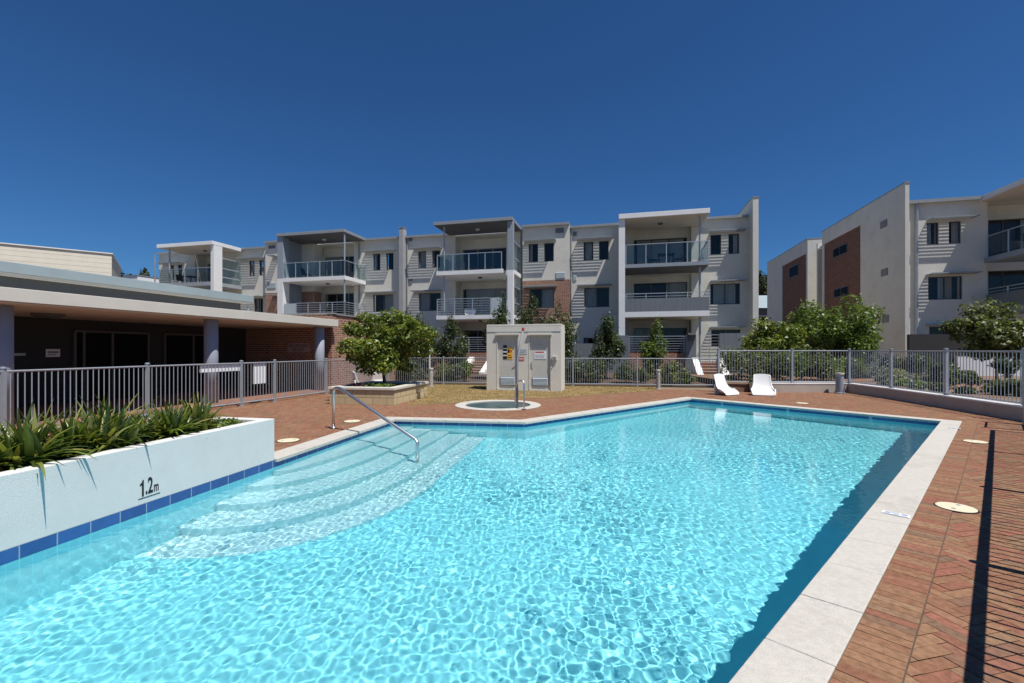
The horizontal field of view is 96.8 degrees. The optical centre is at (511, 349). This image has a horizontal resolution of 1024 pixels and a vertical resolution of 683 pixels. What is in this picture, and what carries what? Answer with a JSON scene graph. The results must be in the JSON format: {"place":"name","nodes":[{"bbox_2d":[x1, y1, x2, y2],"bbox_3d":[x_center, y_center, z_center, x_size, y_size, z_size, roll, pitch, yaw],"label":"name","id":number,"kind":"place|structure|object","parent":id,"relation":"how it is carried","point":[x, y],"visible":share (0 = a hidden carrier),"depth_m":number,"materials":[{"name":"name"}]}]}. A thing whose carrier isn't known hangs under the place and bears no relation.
{"place":"outdoors","nodes":[
{"label":"outdoors","id":0,"kind":"place"},
{"bbox_2d":[0,242,121,276],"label":"hall","id":1,"kind":"structure","parent":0,"point":[100,263],"depth_m":28.59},
{"bbox_2d":[0,402,936,682],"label":"water","id":2,"kind":"structure","parent":0,"point":[692,542],"depth_m":3.55,"materials":[{"name":"liquid"}]},
{"bbox_2d":[0,0,1023,277],"label":"sky","id":3,"kind":"structure","parent":0,"point":[128,128],"materials":[{"name":"blue"}]},
{"bbox_2d":[22,389,1023,682],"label":"pool deck","id":4,"kind":"structure","parent":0,"point":[880,609],"depth_m":3.63,"materials":[{"name":"brick"}]},
{"bbox_2d":[0,417,273,550],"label":"planter","id":5,"kind":"object","parent":4,"relation":"on","point":[76,491],"visible":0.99,"depth_m":4.32,"materials":[{"name":"white paint"}]},
{"bbox_2d":[0,417,62,468],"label":"strap leaf plant","id":6,"kind":"object","parent":5,"relation":"in","point":[11,442],"visible":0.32,"depth_m":3.79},
{"bbox_2d":[0,401,103,479],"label":"strap leaf plant","id":7,"kind":"object","parent":5,"relation":"in","point":[33,439],"visible":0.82,"depth_m":3.86,"materials":[{"name":"plant"}]},
{"bbox_2d":[14,404,126,461],"bbox_3d":[-4.292,0.798,4.333,0.938,0.521,0.914,0,0,44],"label":"strap leaf plant","id":8,"kind":"object","parent":5,"relation":"in","point":[69,423],"visible":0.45,"depth_m":4.31,"materials":[{"name":"plant"}]},
{"bbox_2d":[53,395,156,443],"bbox_3d":[-4.318,0.780,4.818,0.983,0.648,1.070,0,0,-20],"label":"strap leaf plant","id":9,"kind":"object","parent":5,"relation":"in","point":[84,414],"visible":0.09,"depth_m":4.78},
{"bbox_2d":[59,404,158,454],"bbox_3d":[-4.062,0.789,4.572,0.901,0.558,0.863,0,0,42],"label":"strap leaf plant","id":10,"kind":"object","parent":5,"relation":"in","point":[125,431],"visible":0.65,"depth_m":4.52,"materials":[{"name":"plant"}]},
{"bbox_2d":[124,410,175,443],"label":"strap leaf plant","id":11,"kind":"object","parent":5,"relation":"in","point":[151,431],"visible":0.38,"depth_m":5.00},
{"bbox_2d":[136,400,215,440],"bbox_3d":[-3.899,0.831,5.273,0.744,0.510,0.916,0,0,-6],"label":"strap leaf plant","id":12,"kind":"object","parent":5,"relation":"in","point":[178,423],"visible":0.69,"depth_m":5.16,"materials":[{"name":"plant"}]},
{"bbox_2d":[158,394,227,433],"bbox_3d":[-3.942,0.820,5.694,0.880,0.596,0.908,0,0,14],"label":"strap leaf plant","id":13,"kind":"object","parent":5,"relation":"in","point":[200,412],"visible":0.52,"depth_m":5.64,"materials":[{"name":"plant"}]},
{"bbox_2d":[209,416,244,428],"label":"creeping plant","id":14,"kind":"object","parent":5,"relation":"in","point":[228,421],"visible":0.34,"depth_m":6.07,"materials":[{"name":"green plant"}]},
{"bbox_2d":[0,358,389,434],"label":"pool fence","id":15,"kind":"object","parent":4,"relation":"on","point":[3,391],"visible":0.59,"depth_m":10.55,"materials":[{"name":"metal"}]},
{"bbox_2d":[200,364,239,372],"bbox_3d":[-7.574,0.463,11.881,0.010,0.214,1.226,0,0,17],"label":"fence sign","id":16,"kind":"object","parent":15,"relation":"attached to","point":[231,367],"visible":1,"depth_m":11.80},
{"bbox_2d":[253,363,265,383],"bbox_3d":[-7.213,0.679,12.981,0.008,0.576,0.413,0,0,19],"label":"fence sign","id":17,"kind":"object","parent":15,"relation":"attached to","point":[254,373],"visible":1,"depth_m":12.95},
{"bbox_2d":[328,381,428,405],"bbox_3d":[-3.978,1.300,13.921,2.030,0.500,2.580,0,0,10],"label":"block planter","id":18,"kind":"object","parent":4,"relation":"on","point":[400,392],"visible":0.74,"depth_m":12.77,"materials":[{"name":"stone"}]},
{"bbox_2d":[335,307,443,383],"bbox_3d":[-3.783,-0.054,13.895,2.713,2.541,2.915,0,0,42],"label":"citrus tree","id":19,"kind":"object","parent":18,"relation":"in","point":[372,352],"visible":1,"depth_m":13.62,"materials":[{"name":"green plant"}]},
{"bbox_2d":[455,400,540,410],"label":"spa pool","id":20,"kind":"structure","parent":4,"relation":"in","point":[496,405],"depth_m":12.64,"materials":[{"name":"white tile"}]},
{"bbox_2d":[516,328,524,407],"bbox_3d":[0.215,0.472,11.827,0.235,2.096,0.069,0,0,-18],"label":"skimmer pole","id":21,"kind":"object","parent":20,"relation":"on","point":[519,348],"visible":1,"depth_m":11.78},
{"bbox_2d":[274,397,961,682],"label":"pool coping","id":22,"kind":"object","parent":4,"relation":"on","point":[808,637],"visible":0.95,"depth_m":3.19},
{"bbox_2d":[714,374,738,394],"bbox_3d":[7.274,1.183,15.498,0.744,0.706,0.584,0,0,-28],"label":"pool lounger","id":23,"kind":"object","parent":4,"relation":"on","point":[721,386],"visible":1,"depth_m":15.60,"materials":[{"name":"white plastic"}]},
{"bbox_2d":[751,374,775,395],"bbox_3d":[8.473,1.183,15.357,0.744,0.706,0.584,0,0,22],"label":"pool lounger","id":24,"kind":"object","parent":4,"relation":"on","point":[762,385],"visible":1,"depth_m":15.47,"materials":[{"name":"white plastic"}]},
{"bbox_2d":[834,373,844,393],"bbox_3d":[11.547,1.175,16.022,0.319,0.729,0.319,0,0,0],"label":"bollard light","id":25,"kind":"object","parent":4,"relation":"on","point":[839,383],"visible":1,"depth_m":15.93,"materials":[{"name":"grey paint"}]},
{"bbox_2d":[772,383,1022,421],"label":"retaining wall","id":26,"kind":"structure","parent":4,"relation":"on","point":[1010,411],"depth_m":12.73,"materials":[{"name":"concrete"}]},
{"bbox_2d":[717,348,1023,405],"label":"pool fence","id":27,"kind":"object","parent":26,"relation":"on","point":[945,351],"visible":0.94,"depth_m":13.62,"materials":[{"name":"metal"}]},
{"bbox_2d":[828,423,977,682],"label":"brick paving","id":28,"kind":"structure","parent":4,"relation":"on","point":[915,638],"depth_m":2.90,"materials":[{"name":"brick"}]},
{"bbox_2d":[933,502,979,513],"bbox_3d":[4.314,1.532,4.417,0.324,0.019,0.324,0,0,-34],"label":"skimmer disc","id":29,"kind":"object","parent":4,"relation":"on","point":[958,508],"visible":1,"depth_m":4.39,"materials":[{"name":"beige plastic"}]},
{"bbox_2d":[407,384,661,404],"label":"lawn","id":30,"kind":"structure","parent":0,"point":[530,395],"depth_m":16.29,"materials":[{"name":"plant"}]},
{"bbox_2d":[487,324,564,391],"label":"pump house","id":31,"kind":"structure","parent":30,"relation":"on","point":[546,374],"depth_m":16.99,"materials":[{"name":"paint"}]},
{"bbox_2d":[498,335,517,388],"bbox_3d":[-0.156,0.466,17.191,0.779,2.019,0.097,0,0,14],"label":"door","id":32,"kind":"structure","parent":31,"relation":"in","point":[506,367],"depth_m":17.20,"materials":[{"name":"paint"}]},
{"bbox_2d":[530,335,549,389],"bbox_3d":[1.053,0.470,16.893,0.775,2.009,0.097,0,0,14],"label":"door","id":33,"kind":"structure","parent":31,"relation":"in","point":[539,368],"depth_m":16.90,"materials":[{"name":"paint"}]},
{"bbox_2d":[449,361,760,389],"bbox_3d":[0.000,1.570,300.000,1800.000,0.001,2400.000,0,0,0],"label":"ground","id":34,"kind":"structure","parent":0,"point":[688,388],"depth_m":18.88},
{"bbox_2d":[0,261,406,429],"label":"pavilion","id":35,"kind":"structure","parent":34,"relation":"on","point":[78,319],"depth_m":13.75,"materials":[{"name":"metal"}]},
{"bbox_2d":[72,330,149,401],"bbox_3d":[-12.405,0.475,14.170,0.070,2.090,2.117,0,0,15],"label":"sliding door","id":36,"kind":"structure","parent":35,"relation":"in","point":[89,348],"depth_m":14.04,"materials":[{"name":"black glass"}]},
{"bbox_2d":[163,333,203,393],"bbox_3d":[-11.724,0.475,16.626,0.070,2.090,2.014,0,0,15],"label":"sliding door","id":37,"kind":"structure","parent":35,"relation":"in","point":[178,349],"depth_m":16.34,"materials":[{"name":"black glass"}]},
{"bbox_2d":[288,343,309,351],"bbox_3d":[-8.571,-0.081,18.270,1.061,0.370,0.015,0,0,16],"label":"wall sign","id":38,"kind":"object","parent":35,"relation":"attached to","point":[298,347],"visible":1,"depth_m":18.26,"materials":[{"name":"black paint"}]},
{"bbox_2d":[154,196,758,372],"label":"apartment building","id":39,"kind":"structure","parent":34,"relation":"on","point":[701,300],"depth_m":29.42,"materials":[{"name":"white paint"}]},
{"bbox_2d":[325,293,353,315],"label":"sliding door","id":40,"kind":"structure","parent":39,"relation":"in","point":[349,297],"depth_m":35.03,"materials":[{"name":"glass"}]},
{"bbox_2d":[325,256,353,277],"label":"sliding door","id":41,"kind":"structure","parent":39,"relation":"in","point":[338,266],"depth_m":34.90,"materials":[{"name":"glass"}]},
{"bbox_2d":[373,294,392,311],"bbox_3d":[-9.166,-3.335,32.885,1.745,1.350,0.470,0,0,14],"label":"window","id":42,"kind":"structure","parent":39,"relation":"in","point":[383,302],"depth_m":32.80,"materials":[{"name":"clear glass"}]},
{"bbox_2d":[419,293,440,310],"bbox_3d":[-5.680,-3.335,32.031,1.784,1.350,0.470,0,0,14],"label":"window","id":43,"kind":"structure","parent":39,"relation":"in","point":[428,300],"depth_m":32.07,"materials":[{"name":"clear glass"}]},
{"bbox_2d":[463,330,486,352],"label":"sliding door","id":44,"kind":"structure","parent":39,"relation":"in","point":[472,333],"depth_m":32.46,"materials":[{"name":"glass"}]},
{"bbox_2d":[463,288,505,314],"bbox_3d":[-1.814,-3.240,32.080,3.449,2.180,0.470,0,0,14],"label":"sliding door","id":45,"kind":"structure","parent":39,"relation":"in","point":[482,294],"depth_m":32.06,"materials":[{"name":"glass"}]},
{"bbox_2d":[463,248,505,269],"bbox_3d":[-1.814,-6.040,32.080,3.449,2.180,0.470,0,0,14],"label":"sliding door","id":46,"kind":"structure","parent":39,"relation":"in","point":[478,261],"depth_m":32.26,"materials":[{"name":"glass"}]},
{"bbox_2d":[529,244,537,261],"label":"window","id":47,"kind":"structure","parent":39,"relation":"in","point":[533,248],"depth_m":30.11,"materials":[{"name":"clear glass"}]},
{"bbox_2d":[530,289,553,307],"bbox_3d":[2.004,-3.335,29.835,1.749,1.350,0.470,0,0,14],"label":"window","id":48,"kind":"structure","parent":39,"relation":"in","point":[546,296],"depth_m":29.71,"materials":[{"name":"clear glass"}]},
{"bbox_2d":[544,243,553,261],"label":"window","id":49,"kind":"structure","parent":39,"relation":"in","point":[548,247],"depth_m":29.91,"materials":[{"name":"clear glass"}]},
{"bbox_2d":[584,242,592,260],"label":"window","id":50,"kind":"structure","parent":39,"relation":"in","point":[588,246],"depth_m":29.36,"materials":[{"name":"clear glass"}]},
{"bbox_2d":[584,287,608,306],"bbox_3d":[5.467,-3.335,29.293,1.699,1.350,0.470,0,0,14],"label":"window","id":51,"kind":"structure","parent":39,"relation":"in","point":[593,297],"depth_m":29.34,"materials":[{"name":"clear glass"}]},
{"bbox_2d":[599,241,608,259],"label":"window","id":52,"kind":"structure","parent":39,"relation":"in","point":[603,245],"depth_m":29.35,"materials":[{"name":"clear glass"}]},
{"bbox_2d":[634,328,686,352],"bbox_3d":[9.523,-0.340,29.295,3.357,2.180,0.470,0,0,14],"label":"sliding door","id":53,"kind":"structure","parent":39,"relation":"in","point":[671,332],"depth_m":29.37,"materials":[{"name":"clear glass"}]},
{"bbox_2d":[634,282,686,298],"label":"sliding door","id":54,"kind":"structure","parent":39,"relation":"in","point":[663,288],"depth_m":29.42,"materials":[{"name":"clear glass"}]},
{"bbox_2d":[634,237,686,263],"bbox_3d":[9.523,-6.040,29.295,3.357,2.180,0.470,0,0,14],"label":"sliding door","id":55,"kind":"structure","parent":39,"relation":"in","point":[640,256],"depth_m":29.24,"materials":[{"name":"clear glass"}]},
{"bbox_2d":[710,235,720,254],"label":"window","id":56,"kind":"structure","parent":39,"relation":"in","point":[715,240],"depth_m":27.76,"materials":[{"name":"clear glass"}]},
{"bbox_2d":[710,283,739,304],"bbox_3d":[12.816,-3.335,27.488,1.771,1.350,0.470,0,0,14],"label":"window","id":57,"kind":"structure","parent":39,"relation":"in","point":[729,293],"depth_m":27.44,"materials":[{"name":"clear glass"}]},
{"bbox_2d":[711,329,739,345],"bbox_3d":[12.856,-0.710,27.478,1.734,1.100,0.470,0,0,14],"label":"window","id":58,"kind":"structure","parent":39,"relation":"in","point":[714,338],"depth_m":27.73,"materials":[{"name":"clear glass"}]},
{"bbox_2d":[728,234,738,253],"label":"window","id":59,"kind":"structure","parent":39,"relation":"in","point":[733,239],"depth_m":27.29,"materials":[{"name":"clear glass"}]},
{"bbox_2d":[464,357,486,373],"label":"entry stairs","id":60,"kind":"structure","parent":34,"relation":"on","point":[483,367],"depth_m":26.45,"materials":[{"name":"red brick"}]},
{"bbox_2d":[390,370,713,386],"bbox_3d":[-2.824,1.415,24.305,24.613,0.250,8.550,0,0,12],"label":"garden bed","id":61,"kind":"object","parent":34,"relation":"on","point":[473,377],"depth_m":20.70,"materials":[{"name":"soil"}]},
{"bbox_2d":[396,358,427,380],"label":"shrub","id":62,"kind":"object","parent":61,"relation":"on","point":[411,373],"visible":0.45,"depth_m":21.46,"materials":[{"name":"green plant"}]},
{"bbox_2d":[405,312,436,379],"bbox_3d":[-4.786,-0.094,22.532,1.754,3.638,1.850,0,0,45],"label":"evergreen tree","id":63,"kind":"object","parent":61,"relation":"on","point":[420,359],"visible":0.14,"depth_m":22.51,"materials":[{"name":"green plant"}]},
{"bbox_2d":[433,362,455,381],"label":"shrub","id":64,"kind":"object","parent":61,"relation":"on","point":[449,374],"visible":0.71,"depth_m":21.08,"materials":[{"name":"green plant"}]},
{"bbox_2d":[431,312,469,377],"bbox_3d":[-2.899,-0.148,22.632,2.097,3.480,1.468,0,0,31],"label":"evergreen tree","id":65,"kind":"object","parent":61,"relation":"on","point":[444,347],"visible":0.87,"depth_m":22.35,"materials":[{"name":"green plant"}]},
{"bbox_2d":[450,359,474,381],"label":"shrub","id":66,"kind":"object","parent":61,"relation":"on","point":[461,372],"visible":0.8,"depth_m":21.05,"materials":[{"name":"green plant"}]},
{"bbox_2d":[481,290,511,350],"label":"evergreen tree","id":67,"kind":"object","parent":61,"relation":"on","point":[501,318],"visible":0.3,"depth_m":22.36,"materials":[{"name":"green plant"}]},
{"bbox_2d":[514,292,545,323],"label":"evergreen tree","id":68,"kind":"object","parent":61,"relation":"on","point":[528,318],"visible":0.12,"depth_m":22.25,"materials":[{"name":"green plant"}]},
{"bbox_2d":[539,299,580,377],"bbox_3d":[2.291,-0.296,22.069,1.965,4.324,1.967,0,0,-28],"label":"evergreen tree","id":69,"kind":"object","parent":61,"relation":"on","point":[568,345],"visible":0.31,"depth_m":21.80,"materials":[{"name":"green plant"}]},
{"bbox_2d":[565,360,591,382],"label":"shrub","id":70,"kind":"object","parent":61,"relation":"on","point":[567,375],"visible":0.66,"depth_m":20.29,"materials":[{"name":"green plant"}]},
{"bbox_2d":[578,359,607,382],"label":"shrub","id":71,"kind":"object","parent":61,"relation":"on","point":[593,370],"visible":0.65,"depth_m":20.55,"materials":[{"name":"green plant"}]},
{"bbox_2d":[587,308,626,378],"bbox_3d":[4.648,-0.163,22.574,1.902,3.756,1.636,0,0,0],"label":"evergreen tree","id":72,"kind":"object","parent":61,"relation":"on","point":[611,346],"visible":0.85,"depth_m":22.22,"materials":[{"name":"green plant"}]},
{"bbox_2d":[612,359,642,382],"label":"shrub","id":73,"kind":"object","parent":61,"relation":"on","point":[623,372],"visible":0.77,"depth_m":20.23,"materials":[{"name":"green plant"}]},
{"bbox_2d":[639,318,668,378],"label":"evergreen tree","id":74,"kind":"object","parent":61,"relation":"on","point":[651,347],"visible":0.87,"depth_m":22.39,"materials":[{"name":"green plant"}]},
{"bbox_2d":[659,360,692,383],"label":"shrub","id":75,"kind":"object","parent":61,"relation":"on","point":[676,375],"visible":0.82,"depth_m":19.77,"materials":[{"name":"green plant"}]},
{"bbox_2d":[399,356,716,386],"bbox_3d":[1.451,0.922,19.592,14.186,1.275,0.168,0,0,8],"label":"pool fence","id":76,"kind":"object","parent":34,"relation":"on","point":[572,383],"visible":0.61,"depth_m":19.23,"materials":[{"name":"metal"}]},
{"bbox_2d":[759,270,766,294],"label":"gum tree","id":77,"kind":"object","parent":34,"relation":"on","point":[762,285],"visible":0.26,"depth_m":84.00,"materials":[{"name":"green plant"}]},
{"bbox_2d":[213,390,1023,682],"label":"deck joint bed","id":78,"kind":"object","parent":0,"point":[808,407],"visible":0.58,"depth_m":5.82,"materials":[{"name":"brick"}]},
{"bbox_2d":[692,358,728,374],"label":"entry stairs","id":79,"kind":"structure","parent":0,"point":[701,368],"depth_m":23.65,"materials":[{"name":"red brick"}]},
{"bbox_2d":[759,295,766,329],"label":"distant house","id":80,"kind":"structure","parent":0,"point":[762,306],"depth_m":62.00,"materials":[{"name":"metal"}]},
{"bbox_2d":[682,372,1019,403],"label":"raised ground","id":81,"kind":"structure","parent":0,"point":[741,386],"depth_m":17.32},
{"bbox_2d":[716,345,766,379],"bbox_3d":[9.489,0.577,18.698,1.948,1.548,1.884,0,0,31],"label":"shrub","id":82,"kind":"object","parent":81,"relation":"on","point":[733,361],"visible":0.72,"depth_m":18.51,"materials":[{"name":"green plant"}]},
{"bbox_2d":[738,316,807,361],"bbox_3d":[11.732,-0.073,20.526,2.569,2.789,2.540,0,0,18],"label":"garden tree","id":83,"kind":"object","parent":81,"relation":"on","point":[766,335],"visible":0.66,"depth_m":19.95,"materials":[{"name":"green plant"}]},
{"bbox_2d":[749,344,802,380],"bbox_3d":[10.473,0.571,18.350,1.934,1.671,1.836,0,0,0],"label":"shrub","id":84,"kind":"object","parent":81,"relation":"on","point":[763,363],"visible":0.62,"depth_m":18.10,"materials":[{"name":"green plant"}]},
{"bbox_2d":[764,349,809,380],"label":"shrub","id":85,"kind":"object","parent":81,"relation":"on","point":[801,366],"visible":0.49,"depth_m":17.87,"materials":[{"name":"green plant"}]},
{"bbox_2d":[767,237,821,360],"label":"apartment wing","id":86,"kind":"structure","parent":81,"relation":"on","point":[791,277],"depth_m":41.26,"materials":[{"name":"paint"}]},
{"bbox_2d":[784,297,833,373],"bbox_3d":[15.695,-0.587,24.237,3.838,4.553,2.946,0,0,28],"label":"garden tree","id":87,"kind":"object","parent":81,"relation":"on","point":[796,321],"visible":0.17,"depth_m":24.35,"materials":[{"name":"green plant"}]},
{"bbox_2d":[788,344,844,380],"bbox_3d":[12.223,0.510,18.606,1.968,1.586,1.704,0,0,18],"label":"shrub","id":88,"kind":"object","parent":81,"relation":"on","point":[814,364],"visible":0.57,"depth_m":18.27,"materials":[{"name":"green plant"}]},
{"bbox_2d":[803,358,845,380],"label":"shrub","id":89,"kind":"object","parent":81,"relation":"on","point":[829,361],"visible":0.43,"depth_m":18.18,"materials":[{"name":"green plant"}]},
{"bbox_2d":[797,293,889,365],"bbox_3d":[15.665,-0.661,21.514,3.856,3.906,3.326,0,0,0],"label":"garden tree","id":90,"kind":"object","parent":81,"relation":"on","point":[852,331],"visible":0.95,"depth_m":20.90,"materials":[{"name":"green plant"}]},
{"bbox_2d":[834,356,867,377],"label":"shrub","id":91,"kind":"object","parent":81,"relation":"on","point":[863,369],"visible":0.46,"depth_m":19.43,"materials":[{"name":"green plant"}]},
{"bbox_2d":[871,372,942,382],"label":"groundcover","id":92,"kind":"object","parent":81,"relation":"on","point":[896,376],"visible":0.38,"depth_m":17.17,"materials":[{"name":"green plant"}]},
{"bbox_2d":[896,353,934,373],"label":"shrub","id":93,"kind":"object","parent":81,"relation":"on","point":[908,362],"visible":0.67,"depth_m":20.73,"materials":[{"name":"green plant"}]},
{"bbox_2d":[817,178,1023,375],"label":"apartment building","id":94,"kind":"structure","parent":81,"relation":"on","point":[918,269],"depth_m":24.83,"materials":[{"name":"white paint"}]},
{"bbox_2d":[927,223,937,244],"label":"window","id":95,"kind":"structure","parent":94,"relation":"in","point":[930,226],"depth_m":24.95,"materials":[{"name":"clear glass"}]},
{"bbox_2d":[928,276,961,299],"bbox_3d":[23.484,-3.335,24.867,1.671,1.350,0.470,0,0,14],"label":"window","id":96,"kind":"structure","parent":94,"relation":"in","point":[939,288],"depth_m":24.83,"materials":[{"name":"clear glass"}]},
{"bbox_2d":[949,221,959,243],"bbox_3d":[23.911,-6.310,24.762,0.669,1.300,0.470,0,0,14],"label":"window","id":97,"kind":"structure","parent":94,"relation":"in","point":[952,225],"depth_m":24.67,"materials":[{"name":"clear glass"}]},
{"bbox_2d":[988,270,1023,293],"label":"sliding door","id":98,"kind":"structure","parent":94,"relation":"in","point":[1011,277],"depth_m":25.12,"materials":[{"name":"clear glass"}]},
{"bbox_2d":[988,218,1023,256],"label":"sliding door","id":99,"kind":"structure","parent":94,"relation":"in","point":[997,243],"depth_m":25.13,"materials":[{"name":"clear glass"}]},
{"bbox_2d":[926,361,961,376],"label":"shrub","id":100,"kind":"object","parent":81,"relation":"on","point":[934,368],"visible":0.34,"depth_m":16.49,"materials":[{"name":"green plant"}]},
{"bbox_2d":[939,367,970,387],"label":"shrub","id":101,"kind":"object","parent":81,"relation":"on","point":[955,376],"visible":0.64,"depth_m":14.45,"materials":[{"name":"green plant"}]},
{"bbox_2d":[961,370,985,386],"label":"shrub","id":102,"kind":"object","parent":81,"relation":"on","point":[974,377],"visible":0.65,"depth_m":14.28,"materials":[{"name":"green plant"}]},
{"bbox_2d":[937,296,1023,378],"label":"garden tree","id":103,"kind":"object","parent":81,"relation":"on","point":[1000,334],"visible":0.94,"depth_m":17.24,"materials":[{"name":"green plant"}]},
{"bbox_2d":[980,378,1006,394],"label":"shrub","id":104,"kind":"object","parent":81,"relation":"on","point":[995,388],"visible":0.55,"depth_m":12.54,"materials":[{"name":"green plant"}]},
{"bbox_2d":[987,357,1019,380],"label":"shrub","id":105,"kind":"object","parent":81,"relation":"on","point":[1006,366],"visible":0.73,"depth_m":15.93,"materials":[{"name":"green plant"}]},
{"bbox_2d":[1001,378,1019,395],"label":"shrub","id":106,"kind":"object","parent":81,"relation":"on","point":[1014,386],"visible":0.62,"depth_m":12.19,"materials":[{"name":"green plant"}]},
{"bbox_2d":[734,377,1019,395],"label":"garden path","id":107,"kind":"structure","parent":0,"point":[864,380],"depth_m":18.91,"materials":[{"name":"brick"}]},
{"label":"pool floor","id":108,"kind":"structure","parent":0,"visible":0},
{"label":"pool steps","id":109,"kind":"structure","parent":108,"relation":"on","visible":0},
{"bbox_2d":[330,386,418,448],"bbox_3d":[-2.523,1.616,8.197,2.434,1.808,0.110,0,0,35],"label":"pool handrail","id":110,"kind":"object","parent":109,"relation":"on","point":[397,427],"visible":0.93,"depth_m":8.25,"materials":[{"name":"silver metal"}]},
{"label":"pool wall","id":111,"kind":"structure","parent":0,"visible":0},
{"bbox_2d":[0,400,938,563],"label":"pool tile band","id":112,"kind":"object","parent":111,"relation":"attached to","point":[15,552],"visible":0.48,"depth_m":5.20,"materials":[{"name":"tile"}]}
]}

